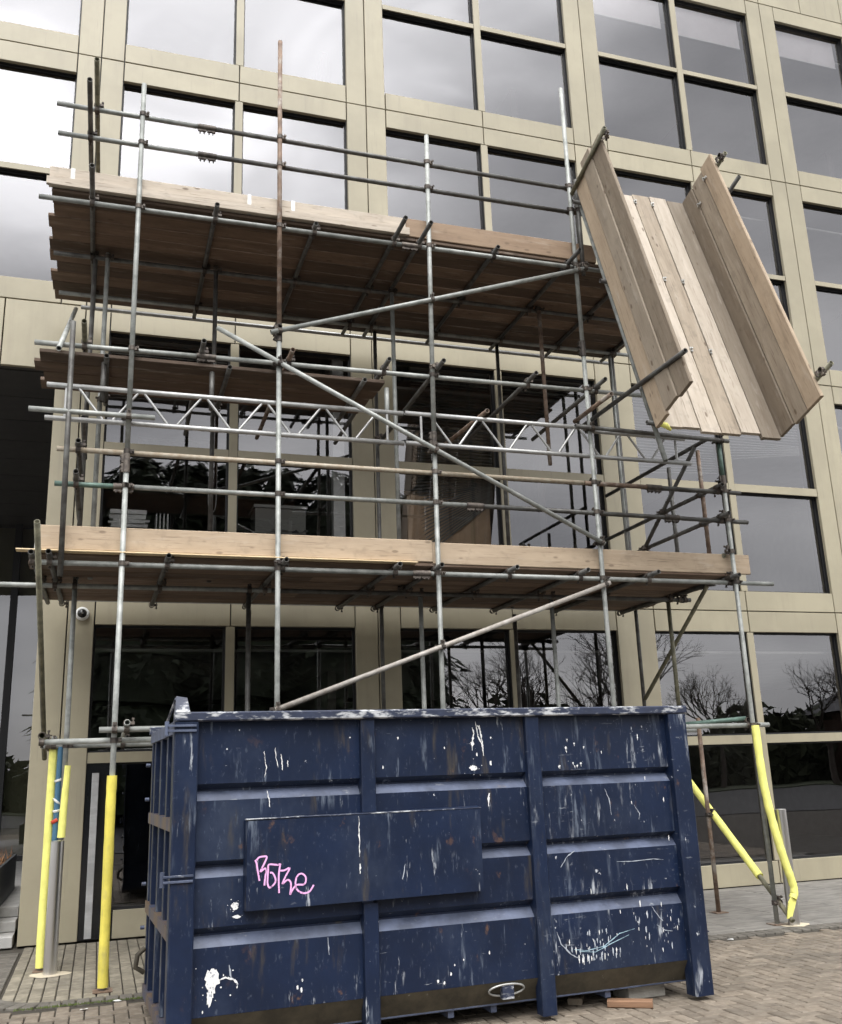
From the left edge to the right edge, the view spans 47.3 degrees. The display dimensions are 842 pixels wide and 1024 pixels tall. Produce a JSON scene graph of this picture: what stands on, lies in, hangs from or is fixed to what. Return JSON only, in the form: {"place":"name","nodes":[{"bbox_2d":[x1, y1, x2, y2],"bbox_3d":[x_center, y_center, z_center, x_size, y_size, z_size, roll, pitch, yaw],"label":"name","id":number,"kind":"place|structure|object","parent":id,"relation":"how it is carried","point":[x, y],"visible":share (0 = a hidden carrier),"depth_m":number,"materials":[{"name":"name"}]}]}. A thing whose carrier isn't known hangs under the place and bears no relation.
{"place":"outdoors","nodes":[
{"label":"outdoors","id":0,"kind":"place"},
{"bbox_2d":[0,878,841,1023],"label":"ground","id":1,"kind":"structure","parent":0,"point":[763,972],"depth_m":7.44,"materials":[{"name":"grey brick"}]},
{"bbox_2d":[0,861,21,948],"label":"entrance steps","id":2,"kind":"structure","parent":1,"relation":"on","point":[9,906],"depth_m":10.37,"materials":[{"name":"stone"}]},
{"bbox_2d":[0,848,16,905],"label":"planter","id":3,"kind":"object","parent":2,"relation":"on","point":[7,872],"visible":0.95,"depth_m":11.29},
{"bbox_2d":[29,840,71,977],"bbox_3d":[-3.223,3.466,8.450,0.358,1.100,0.278,3,-16,-18],"label":"steel bollard","id":4,"kind":"object","parent":1,"relation":"on","point":[53,910],"visible":1,"depth_m":8.40,"materials":[{"name":"silver metal"}]},
{"bbox_2d":[13,996,142,1011],"bbox_3d":[-2.477,3.655,7.175,1.046,0.020,0.072,3,-16,-18],"label":"moss in joint","id":5,"kind":"object","parent":1,"relation":"on","point":[128,998],"visible":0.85,"depth_m":7.15,"materials":[{"name":"green plant"}]},
{"bbox_2d":[0,40,794,993],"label":"scaffold","id":6,"kind":"object","parent":1,"relation":"on","point":[130,242],"visible":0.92,"depth_m":10.08,"materials":[{"name":"metal"}]},
{"bbox_2d":[35,749,57,968],"bbox_3d":[-3.394,3.112,8.728,0.085,1.880,0.085,3,-16,-18],"label":"foam sleeve","id":7,"kind":"object","parent":6,"relation":"attached to","point":[48,824],"visible":0.84,"depth_m":8.69,"materials":[{"name":"yellow plastic"}]},
{"bbox_2d":[51,747,62,840],"bbox_3d":[-3.336,2.596,8.838,0.062,0.850,0.058,3,-16,-18],"label":"blue pole cover","id":8,"kind":"object","parent":6,"relation":"attached to","point":[57,795],"visible":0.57,"depth_m":8.82,"materials":[{"name":"blue plastic"}]},
{"bbox_2d":[51,778,60,823],"bbox_3d":[-3.336,2.649,8.820,0.088,0.404,0.077,3,-16,-18],"label":"barrier tape","id":9,"kind":"object","parent":8,"relation":"attached to","point":[55,811],"visible":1,"depth_m":8.79,"materials":[{"name":"white plastic"}]},
{"bbox_2d":[57,765,70,837],"bbox_3d":[-3.259,2.641,8.786,0.084,0.632,0.071,3,-16,-18],"label":"foam sleeve","id":10,"kind":"object","parent":6,"relation":"attached to","point":[61,833],"visible":1,"depth_m":8.76,"materials":[{"name":"yellow plastic"}]},
{"bbox_2d":[97,775,116,988],"bbox_3d":[-2.536,2.965,7.780,0.088,1.611,0.085,3,-16,-18],"label":"foam sleeve","id":11,"kind":"object","parent":6,"relation":"attached to","point":[106,896],"visible":1,"depth_m":7.75,"materials":[{"name":"yellow plastic"}]},
{"bbox_2d":[570,126,833,461],"bbox_3d":[2.800,-2.286,10.023,1.600,3.952,2.020,3,-16,-18],"label":"timber chute","id":12,"kind":"object","parent":6,"relation":"attached to","point":[689,274],"visible":1,"depth_m":10.02,"materials":[{"name":"brown wood"}]},
{"bbox_2d":[692,780,762,878],"bbox_3d":[3.231,3.334,10.677,0.082,1.277,1.482,3,-16,-18],"label":"foam sleeve","id":13,"kind":"object","parent":6,"relation":"attached to","point":[737,846],"visible":0.67,"depth_m":10.31,"materials":[{"name":"yellow plastic"}]},
{"bbox_2d":[751,725,797,899],"bbox_3d":[3.560,3.006,9.680,0.254,1.693,0.125,-5,-15,12],"label":"foam sleeve","id":14,"kind":"object","parent":6,"relation":"attached to","point":[771,817],"visible":1,"depth_m":9.64,"materials":[{"name":"yellow plastic"}]},
{"bbox_2d":[787,897,795,918],"bbox_3d":[3.629,3.843,9.425,0.131,0.260,0.020,2,-16,-14],"label":"foam flap","id":15,"kind":"object","parent":14,"relation":"attached to","point":[791,906],"visible":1,"depth_m":9.41,"materials":[{"name":"yellow plastic"}]},
{"bbox_2d":[0,0,841,946],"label":"office building","id":16,"kind":"structure","parent":1,"relation":"on","point":[470,84],"depth_m":14.83,"materials":[{"name":"beige concrete"}]},
{"bbox_2d":[0,108,71,181],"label":"venetian blind","id":17,"kind":"object","parent":16,"relation":"attached to","point":[35,117],"visible":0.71,"depth_m":12.32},
{"bbox_2d":[0,61,76,179],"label":"window","id":18,"kind":"structure","parent":16,"relation":"in","point":[8,168],"depth_m":12.12,"materials":[{"name":"brown metal"}]},
{"bbox_2d":[79,0,81,39],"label":"window","id":19,"kind":"structure","parent":16,"relation":"in","point":[81,0],"depth_m":12.81,"materials":[{"name":"brown metal"}]},
{"bbox_2d":[76,607,88,620],"bbox_3d":[-3.786,1.133,10.752,0.150,0.150,0.092,3,-16,-18],"label":"security camera","id":20,"kind":"object","parent":16,"relation":"attached to","point":[82,613],"visible":0.94,"depth_m":10.74,"materials":[{"name":"white plastic"}]},
{"bbox_2d":[77,763,116,940],"bbox_3d":[-3.444,3.588,10.245,0.315,1.785,0.084,3,-16,-18],"label":"door","id":21,"kind":"structure","parent":16,"relation":"in","point":[89,914],"depth_m":10.21,"materials":[{"name":"black glass"}]},
{"bbox_2d":[105,526,220,531],"bbox_3d":[-3.166,0.683,11.739,1.350,0.860,0.500,3,-16,-18],"label":"bookcase","id":22,"kind":"object","parent":16,"relation":"on","point":[165,529],"visible":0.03,"depth_m":11.63,"materials":[{"name":"paint"}]},
{"bbox_2d":[108,509,149,527],"bbox_3d":[-3.546,0.120,11.669,0.479,0.215,0.406,3,-16,-18],"label":"paper stack","id":23,"kind":"object","parent":22,"relation":"on","point":[136,518],"visible":0.74,"depth_m":11.52,"materials":[{"name":"white paper"}]},
{"bbox_2d":[154,513,168,528],"bbox_3d":[-3.207,0.163,11.883,0.150,0.219,0.280,3,-16,-18],"label":"book row","id":24,"kind":"object","parent":22,"relation":"on","point":[163,522],"visible":0.64,"depth_m":11.78,"materials":[{"name":"paper"}]},
{"bbox_2d":[109,337,227,400],"bbox_3d":[-3.149,-1.743,12.068,1.430,0.809,0.060,3,-16,-18],"label":"venetian blind","id":25,"kind":"object","parent":16,"relation":"attached to","point":[164,345],"visible":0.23,"depth_m":12.10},
{"bbox_2d":[138,437,209,447],"bbox_3d":[-3.808,-1.056,14.908,1.100,0.060,0.280,3,-16,-18],"label":"ceiling light","id":26,"kind":"object","parent":16,"relation":"attached to","point":[173,442],"visible":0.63,"depth_m":14.82,"materials":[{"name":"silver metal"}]},
{"bbox_2d":[208,463,216,511],"bbox_3d":[-2.659,-0.310,12.266,0.112,0.666,0.012,3,-16,-18],"label":"cable loop","id":27,"kind":"object","parent":16,"relation":"hanging from","point":[216,483],"visible":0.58,"depth_m":12.28,"materials":[{"name":"black plastic"}]},
{"bbox_2d":[78,623,355,912],"bbox_3d":[-2.206,2.813,10.949,3.076,3.070,0.156,3,-16,-18],"label":"window","id":28,"kind":"structure","parent":16,"relation":"in","point":[142,756],"depth_m":11.09,"materials":[{"name":"brown metal"}]},
{"bbox_2d":[99,331,352,536],"bbox_3d":[-2.332,-0.660,11.887,3.076,3.070,0.156,3,-16,-18],"label":"window","id":29,"kind":"structure","parent":16,"relation":"in","point":[232,440],"depth_m":11.90,"materials":[{"name":"brown metal"}]},
{"bbox_2d":[118,82,347,209],"bbox_3d":[-2.459,-4.134,12.824,3.076,3.070,0.156,3,-16,-18],"label":"window","id":30,"kind":"structure","parent":16,"relation":"in","point":[238,108],"depth_m":13.06,"materials":[{"name":"brown metal"}]},
{"bbox_2d":[125,0,345,88],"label":"window","id":31,"kind":"structure","parent":16,"relation":"in","point":[239,5],"depth_m":13.52,"materials":[{"name":"brown metal"}]},
{"bbox_2d":[239,426,304,439],"bbox_3d":[-2.325,-1.200,14.572,1.100,0.060,0.280,3,-16,-18],"label":"ceiling light","id":32,"kind":"object","parent":16,"relation":"attached to","point":[267,429],"visible":0.31,"depth_m":14.52,"materials":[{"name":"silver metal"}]},
{"bbox_2d":[243,532,320,535],"bbox_3d":[-1.812,0.765,12.225,0.970,0.860,0.600,3,-16,-18],"label":"cabinet","id":33,"kind":"object","parent":16,"relation":"on","point":[283,534],"visible":0.14,"depth_m":12.07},
{"bbox_2d":[249,504,306,534],"bbox_3d":[-1.835,0.154,12.346,0.680,0.380,0.440,3,-16,-18],"label":"office crate","id":34,"kind":"object","parent":33,"relation":"on","point":[263,517],"visible":0.61,"depth_m":12.17,"materials":[{"name":"grey plastic"}]},
{"bbox_2d":[271,529,308,532],"bbox_3d":[-1.692,0.265,12.243,0.480,0.054,0.240,3,-16,-18],"label":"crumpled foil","id":35,"kind":"object","parent":34,"relation":"in","point":[296,531],"visible":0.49,"depth_m":12.16,"materials":[{"name":"silver metal"}]},
{"bbox_2d":[398,433,444,442],"bbox_3d":[-0.172,-1.146,15.062,1.100,0.060,0.280,3,-16,-18],"label":"ceiling light","id":36,"kind":"object","parent":16,"relation":"attached to","point":[402,437],"visible":0.2,"depth_m":15.01,"materials":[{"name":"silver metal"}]},
{"bbox_2d":[400,490,458,562],"bbox_3d":[0.059,0.496,12.842,0.720,1.568,0.606,4,-16,-22],"label":"cardboard box","id":37,"kind":"object","parent":16,"relation":"on","point":[412,525],"visible":0.3,"depth_m":12.63,"materials":[{"name":"brown cardboard"}]},
{"bbox_2d":[408,367,493,542],"bbox_3d":[0.415,-0.712,12.975,1.178,2.577,0.060,3,-16,-18],"label":"venetian blind","id":38,"kind":"object","parent":16,"relation":"attached to","point":[484,495],"visible":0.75,"depth_m":12.97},
{"bbox_2d":[446,489,490,544],"bbox_3d":[0.635,0.493,13.015,0.500,1.625,0.506,2,-16,-15],"label":"cardboard box","id":39,"kind":"object","parent":16,"relation":"on","point":[476,529],"visible":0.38,"depth_m":12.85,"materials":[{"name":"brown cardboard"}]},
{"bbox_2d":[382,0,571,127],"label":"window","id":40,"kind":"structure","parent":16,"relation":"in","point":[473,28],"depth_m":14.78,"materials":[{"name":"brown metal"}]},
{"bbox_2d":[386,129,578,243],"bbox_3d":[0.961,-3.961,13.924,3.076,3.070,0.156,3,-16,-18],"label":"window","id":41,"kind":"structure","parent":16,"relation":"in","point":[482,150],"depth_m":14.16,"materials":[{"name":"brown metal"}]},
{"bbox_2d":[396,361,608,549],"bbox_3d":[1.087,-0.488,12.986,3.076,3.070,0.156,3,-16,-18],"label":"window","id":42,"kind":"structure","parent":16,"relation":"in","point":[497,470],"depth_m":13.09,"materials":[{"name":"brown metal"}]},
{"bbox_2d":[400,628,622,707],"bbox_3d":[1.213,2.986,12.049,3.076,3.070,0.156,3,-16,-18],"label":"window","id":43,"kind":"structure","parent":16,"relation":"in","point":[509,634],"depth_m":12.34,"materials":[{"name":"brown metal"}]},
{"bbox_2d":[501,376,586,444],"bbox_3d":[1.747,-1.382,13.611,1.420,1.045,0.060,3,-16,-18],"label":"venetian blind","id":44,"kind":"object","parent":16,"relation":"attached to","point":[538,381],"visible":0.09,"depth_m":13.61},
{"bbox_2d":[593,0,660,29],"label":"roller blind","id":45,"kind":"object","parent":16,"relation":"attached to","point":[643,12],"visible":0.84,"depth_m":16.13,"materials":[{"name":"white fabric"}]},
{"bbox_2d":[637,452,657,458],"bbox_3d":[3.441,-0.964,16.224,1.100,0.060,0.280,3,-16,-18],"label":"ceiling light","id":46,"kind":"object","parent":16,"relation":"attached to","point":[646,455],"visible":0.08,"depth_m":16.22,"materials":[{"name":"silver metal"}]},
{"bbox_2d":[632,389,716,473],"bbox_3d":[3.692,-1.159,14.201,1.420,1.304,0.060,3,-16,-18],"label":"venetian blind","id":47,"kind":"object","parent":16,"relation":"attached to","point":[637,391],"visible":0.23,"depth_m":14.13,"materials":[{"name":"grey metal"}]},
{"bbox_2d":[598,0,766,164],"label":"window","id":48,"kind":"structure","parent":16,"relation":"in","point":[675,72],"depth_m":16.05,"materials":[{"name":"brown metal"}]},
{"bbox_2d":[615,170,789,321],"bbox_3d":[4.380,-3.789,15.023,3.076,3.070,0.156,3,-16,-18],"label":"window","id":49,"kind":"structure","parent":16,"relation":"in","point":[779,279],"depth_m":15.44,"materials":[{"name":"brown metal"}]},
{"bbox_2d":[675,7,739,49],"bbox_3d":[4.896,-8.343,16.604,1.310,0.605,0.061,3,-16,-18],"label":"roller blind","id":50,"kind":"object","parent":16,"relation":"attached to","point":[706,28],"visible":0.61,"depth_m":16.59,"materials":[{"name":"white fabric"}]},
{"bbox_2d":[631,385,829,593],"bbox_3d":[4.506,-0.315,14.086,3.076,3.070,0.156,3,-16,-18],"label":"window","id":51,"kind":"structure","parent":16,"relation":"in","point":[746,490],"depth_m":14.18,"materials":[{"name":"brown metal"}]},
{"bbox_2d":[655,631,841,865],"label":"window","id":52,"kind":"structure","parent":16,"relation":"in","point":[822,736],"depth_m":13.23,"materials":[{"name":"brown metal"}]},
{"bbox_2d":[729,427,799,458],"bbox_3d":[5.179,-1.229,14.721,1.400,1.003,0.060,3,-16,-18],"label":"venetian blind","id":53,"kind":"object","parent":16,"relation":"attached to","point":[797,453],"visible":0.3,"depth_m":14.67,"materials":[{"name":"grey metal"}]},
{"bbox_2d":[775,30,835,69],"bbox_3d":[6.835,-8.269,17.234,1.310,0.555,0.061,3,-16,-18],"label":"roller blind","id":54,"kind":"object","parent":16,"relation":"attached to","point":[804,50],"visible":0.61,"depth_m":17.22,"materials":[{"name":"white fabric"}]},
{"bbox_2d":[774,23,841,113],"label":"window","id":55,"kind":"structure","parent":16,"relation":"in","point":[791,98],"depth_m":16.91,"materials":[{"name":"brown metal"}]},
{"bbox_2d":[802,203,841,293],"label":"window","id":56,"kind":"structure","parent":16,"relation":"in","point":[820,286],"depth_m":15.78,"materials":[{"name":"brown metal"}]},
{"bbox_2d":[133,696,713,1023],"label":"skip","id":57,"kind":"object","parent":1,"relation":"on","point":[336,867],"visible":1,"depth_m":6.22,"materials":[{"name":"blue paint"}]},
{"bbox_2d":[568,994,583,1004],"bbox_3d":[1.108,3.421,6.833,0.100,0.040,0.500,-5,-15,11],"label":"timber packer","id":58,"kind":"object","parent":1,"relation":"on","point":[575,999],"visible":0.46,"depth_m":6.60,"materials":[{"name":"brown wood"}]},
{"bbox_2d":[607,998,652,1008],"bbox_3d":[1.412,3.316,6.495,0.300,0.045,0.085,-6,-15,13],"label":"timber packer","id":59,"kind":"object","parent":1,"relation":"on","point":[628,1003],"visible":1,"depth_m":6.47,"materials":[{"name":"brown wood"}]},
{"bbox_2d":[613,984,664,998],"bbox_3d":[1.540,3.365,6.809,0.300,0.105,0.200,4,-16,-22],"label":"concrete block","id":60,"kind":"object","parent":1,"relation":"on","point":[651,991],"depth_m":6.72,"materials":[{"name":"grey concrete"}]},
{"bbox_2d":[774,809,809,926],"bbox_3d":[3.640,3.530,9.589,0.257,1.090,0.318,-15,-20,41],"label":"steel bollard","id":61,"kind":"object","parent":1,"relation":"on","point":[781,818],"visible":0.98,"depth_m":9.57,"materials":[{"name":"silver metal"}]}
]}

